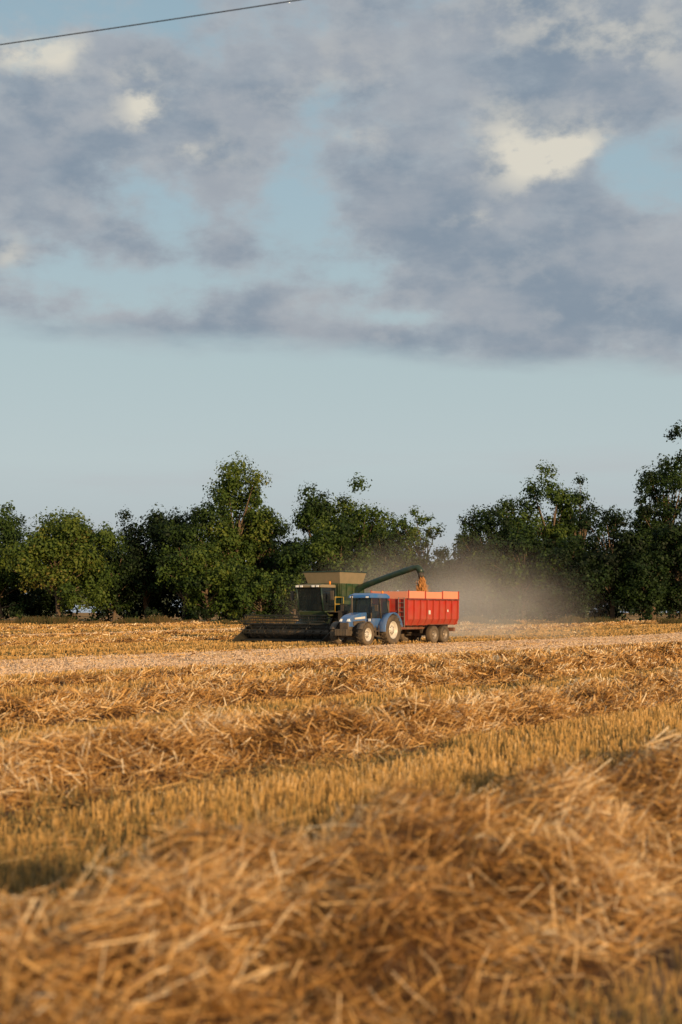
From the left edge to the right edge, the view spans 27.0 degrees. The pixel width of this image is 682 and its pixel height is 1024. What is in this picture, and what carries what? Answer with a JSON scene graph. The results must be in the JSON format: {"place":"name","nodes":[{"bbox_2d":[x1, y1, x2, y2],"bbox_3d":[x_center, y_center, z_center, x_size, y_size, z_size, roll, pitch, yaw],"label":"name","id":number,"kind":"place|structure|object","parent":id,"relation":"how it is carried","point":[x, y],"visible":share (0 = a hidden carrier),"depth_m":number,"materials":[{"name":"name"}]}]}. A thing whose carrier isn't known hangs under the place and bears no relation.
{"place":"outdoors","nodes":[
{"label":"outdoors","id":0,"kind":"place"},
{"bbox_2d":[0,613,681,1023],"bbox_3d":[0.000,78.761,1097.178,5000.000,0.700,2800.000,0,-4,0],"label":"ground","id":1,"kind":"structure","parent":0,"point":[88,615],"depth_m":13.67,"materials":[{"name":"soil"}]},
{"bbox_2d":[0,500,39,620],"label":"broadleaf tree","id":2,"kind":"object","parent":1,"relation":"on","point":[9,531],"visible":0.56,"depth_m":187.13,"materials":[{"name":"green plant"}]},
{"bbox_2d":[0,506,128,618],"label":"broadleaf tree","id":3,"kind":"object","parent":1,"relation":"on","point":[57,572],"visible":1,"depth_m":174.51,"materials":[{"name":"green plant"}]},
{"bbox_2d":[87,542,149,621],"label":"broadleaf tree","id":4,"kind":"object","parent":1,"relation":"on","point":[117,590],"visible":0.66,"depth_m":185.19,"materials":[{"name":"green plant"}]},
{"bbox_2d":[94,502,194,618],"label":"broadleaf tree","id":5,"kind":"object","parent":1,"relation":"on","point":[139,552],"visible":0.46,"depth_m":188.63,"materials":[{"name":"green plant"}]},
{"bbox_2d":[0,620,298,630],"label":"straw windrow","id":6,"kind":"object","parent":1,"relation":"on","point":[117,625],"visible":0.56,"depth_m":145.69,"materials":[{"name":"yellow plant"}]},
{"bbox_2d":[145,504,226,619],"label":"broadleaf tree","id":7,"kind":"object","parent":1,"relation":"on","point":[175,539],"visible":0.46,"depth_m":184.91,"materials":[{"name":"green plant"}]},
{"bbox_2d":[152,538,258,620],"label":"broadleaf tree","id":8,"kind":"object","parent":1,"relation":"on","point":[196,574],"visible":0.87,"depth_m":175.79,"materials":[{"name":"green plant"}]},
{"bbox_2d":[161,451,285,619],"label":"broadleaf tree","id":9,"kind":"object","parent":1,"relation":"on","point":[223,499],"visible":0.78,"depth_m":186.28,"materials":[{"name":"green plant"}]},
{"bbox_2d":[225,486,286,585],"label":"broadleaf tree","id":10,"kind":"object","parent":1,"relation":"on","point":[269,553],"visible":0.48,"depth_m":187.71,"materials":[{"name":"green plant"}]},
{"bbox_2d":[217,565,305,619],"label":"broadleaf tree","id":11,"kind":"object","parent":1,"relation":"on","point":[243,592],"visible":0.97,"depth_m":174.47,"materials":[{"name":"green plant"}]},
{"bbox_2d":[249,520,299,602],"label":"broadleaf tree","id":12,"kind":"object","parent":1,"relation":"on","point":[281,532],"visible":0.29,"depth_m":187.15,"materials":[{"name":"green plant"}]},
{"bbox_2d":[0,619,550,638],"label":"straw windrow","id":13,"kind":"object","parent":1,"relation":"on","point":[139,633],"visible":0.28,"depth_m":112.76,"materials":[{"name":"yellow plant"}]},
{"bbox_2d":[258,574,307,619],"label":"broadleaf tree","id":14,"kind":"object","parent":1,"relation":"on","point":[290,605],"visible":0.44,"depth_m":174.89,"materials":[{"name":"green plant"}]},
{"bbox_2d":[289,482,358,619],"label":"broadleaf tree","id":15,"kind":"object","parent":1,"relation":"on","point":[323,509],"visible":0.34,"depth_m":190.90,"materials":[{"name":"green plant"}]},
{"bbox_2d":[0,620,658,645],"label":"straw windrow","id":16,"kind":"object","parent":1,"relation":"on","point":[13,642],"visible":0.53,"depth_m":94.04,"materials":[{"name":"yellow plant"}]},
{"bbox_2d":[232,565,428,641],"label":"combine harvester","id":17,"kind":"object","parent":1,"relation":"on","point":[322,596],"visible":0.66,"depth_m":91.02,"materials":[{"name":"metal"}]},
{"bbox_2d":[2,558,665,616],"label":"distant woodland","id":18,"kind":"object","parent":1,"relation":"on","point":[429,565],"visible":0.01,"depth_m":378.38,"materials":[{"name":"green plant"}]},
{"bbox_2d":[272,513,396,592],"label":"broadleaf tree","id":19,"kind":"object","parent":1,"relation":"on","point":[321,550],"visible":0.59,"depth_m":180.10,"materials":[{"name":"green plant"}]},
{"bbox_2d":[0,598,679,621],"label":"undergrowth","id":20,"kind":"object","parent":1,"relation":"on","point":[147,611],"visible":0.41,"depth_m":172.90,"materials":[{"name":"green plant"}]},
{"bbox_2d":[0,724,681,1023],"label":"straw windrow","id":21,"kind":"object","parent":1,"relation":"on","point":[557,875],"visible":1,"depth_m":7.35,"materials":[{"name":"yellow plant"}]},
{"bbox_2d":[0,621,681,1023],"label":"stubble","id":22,"kind":"object","parent":1,"relation":"on","point":[594,737],"visible":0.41,"depth_m":16.44,"materials":[{"name":"yellow plant"}]},
{"bbox_2d":[0,664,681,822],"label":"straw windrow","id":23,"kind":"object","parent":1,"relation":"on","point":[195,745],"visible":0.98,"depth_m":18.86,"materials":[{"name":"yellow plant"}]},
{"bbox_2d":[0,641,681,731],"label":"straw windrow","id":24,"kind":"object","parent":1,"relation":"on","point":[60,705],"visible":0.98,"depth_m":32.19,"materials":[{"name":"yellow plant"}]},
{"bbox_2d":[0,628,681,677],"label":"chaff track","id":25,"kind":"structure","parent":1,"relation":"on","point":[282,656],"depth_m":66.44,"materials":[{"name":"beige plant"}]},
{"bbox_2d":[0,639,681,694],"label":"straw windrow","id":26,"kind":"object","parent":1,"relation":"on","point":[191,670],"visible":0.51,"depth_m":44.35,"materials":[{"name":"yellow plant"}]},
{"bbox_2d":[0,622,681,1023],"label":"loose straw","id":27,"kind":"object","parent":1,"relation":"on","point":[104,790],"visible":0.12,"depth_m":28.68,"materials":[{"name":"yellow plant"}]},
{"bbox_2d":[0,521,681,620],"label":"hedgerow","id":28,"kind":"object","parent":1,"relation":"on","point":[46,602],"visible":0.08,"depth_m":195.31,"materials":[{"name":"green plant"}]},
{"bbox_2d":[0,614,681,624],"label":"field margin grass","id":29,"kind":"structure","parent":1,"relation":"on","point":[164,619],"depth_m":161.92,"materials":[{"name":"plant"}]},
{"bbox_2d":[330,591,402,645],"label":"tractor","id":30,"kind":"object","parent":1,"relation":"on","point":[367,618],"visible":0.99,"depth_m":84.67,"materials":[{"name":"metal"}]},
{"bbox_2d":[331,472,406,592],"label":"broadleaf tree","id":31,"kind":"object","parent":1,"relation":"on","point":[359,517],"visible":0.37,"depth_m":192.85,"materials":[{"name":"green plant"}]},
{"bbox_2d":[369,527,408,591],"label":"broadleaf tree","id":32,"kind":"object","parent":1,"relation":"on","point":[388,552],"visible":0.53,"depth_m":187.45,"materials":[{"name":"green plant"}]},
{"bbox_2d":[371,590,458,642],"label":"grain trailer","id":33,"kind":"object","parent":1,"relation":"on","point":[430,616],"visible":0.86,"depth_m":89.60,"materials":[{"name":"red paint"}]},
{"bbox_2d":[392,505,448,591],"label":"broadleaf tree","id":34,"kind":"object","parent":1,"relation":"on","point":[413,533],"visible":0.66,"depth_m":194.89,"materials":[{"name":"green plant"}]},
{"bbox_2d":[432,545,460,591],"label":"broadleaf tree","id":35,"kind":"object","parent":1,"relation":"on","point":[445,568],"visible":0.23,"depth_m":233.97,"materials":[{"name":"green plant"}]},
{"bbox_2d":[445,557,464,591],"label":"broadleaf tree","id":36,"kind":"object","parent":1,"relation":"on","point":[452,572],"visible":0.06,"depth_m":229.39,"materials":[{"name":"green plant"}]},
{"bbox_2d":[447,523,499,615],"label":"broadleaf tree","id":37,"kind":"object","parent":1,"relation":"on","point":[460,575],"visible":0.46,"depth_m":185.40,"materials":[{"name":"green plant"}]},
{"bbox_2d":[447,503,530,618],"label":"broadleaf tree","id":38,"kind":"object","parent":1,"relation":"on","point":[488,524],"visible":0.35,"depth_m":187.81,"materials":[{"name":"green plant"}]},
{"bbox_2d":[462,520,571,619],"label":"broadleaf tree","id":39,"kind":"object","parent":1,"relation":"on","point":[513,575],"visible":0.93,"depth_m":178.84,"materials":[{"name":"green plant"}]},
{"bbox_2d":[493,495,540,620],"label":"broadleaf tree","id":40,"kind":"object","parent":1,"relation":"on","point":[509,506],"visible":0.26,"depth_m":192.56,"materials":[{"name":"green plant"}]},
{"bbox_2d":[502,460,582,619],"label":"broadleaf tree","id":41,"kind":"object","parent":1,"relation":"on","point":[558,496],"visible":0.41,"depth_m":194.07,"materials":[{"name":"green plant"}]},
{"bbox_2d":[522,533,610,617],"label":"broadleaf tree","id":42,"kind":"object","parent":1,"relation":"on","point":[577,579],"visible":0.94,"depth_m":176.05,"materials":[{"name":"green plant"}]},
{"bbox_2d":[543,472,609,618],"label":"broadleaf tree","id":43,"kind":"object","parent":1,"relation":"on","point":[581,480],"visible":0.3,"depth_m":196.62,"materials":[{"name":"green plant"}]},
{"bbox_2d":[570,504,660,620],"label":"broadleaf tree","id":44,"kind":"object","parent":1,"relation":"on","point":[620,547],"visible":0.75,"depth_m":179.80,"materials":[{"name":"green plant"}]},
{"bbox_2d":[605,551,669,620],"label":"broadleaf tree","id":45,"kind":"object","parent":1,"relation":"on","point":[634,598],"visible":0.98,"depth_m":176.64,"materials":[{"name":"green plant"}]},
{"bbox_2d":[628,468,677,620],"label":"broadleaf tree","id":46,"kind":"object","parent":1,"relation":"on","point":[653,522],"visible":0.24,"depth_m":192.61,"materials":[{"name":"green plant"}]},
{"bbox_2d":[628,420,681,618],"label":"broadleaf tree","id":47,"kind":"object","parent":1,"relation":"on","point":[674,480],"visible":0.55,"depth_m":191.59,"materials":[{"name":"green plant"}]},
{"bbox_2d":[637,518,681,618],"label":"broadleaf tree","id":48,"kind":"object","parent":1,"relation":"on","point":[666,537],"visible":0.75,"depth_m":178.84,"materials":[{"name":"green plant"}]},
{"bbox_3d":[-31.650,-2.201,34.239,0.350,13.793,1.400,0,-4,0],"label":"utility pole","id":49,"kind":"object","parent":1,"relation":"on","visible":0},
{"bbox_2d":[0,0,298,44],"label":"power line","id":50,"kind":"object","parent":49,"relation":"attached to","point":[151,22],"visible":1,"depth_m":23.54,"materials":[{"name":"black metal"}]},
{"bbox_2d":[0,0,681,612],"label":"sky","id":51,"kind":"structure","parent":0,"point":[430,251],"materials":[{"name":"blue"}]}
]}

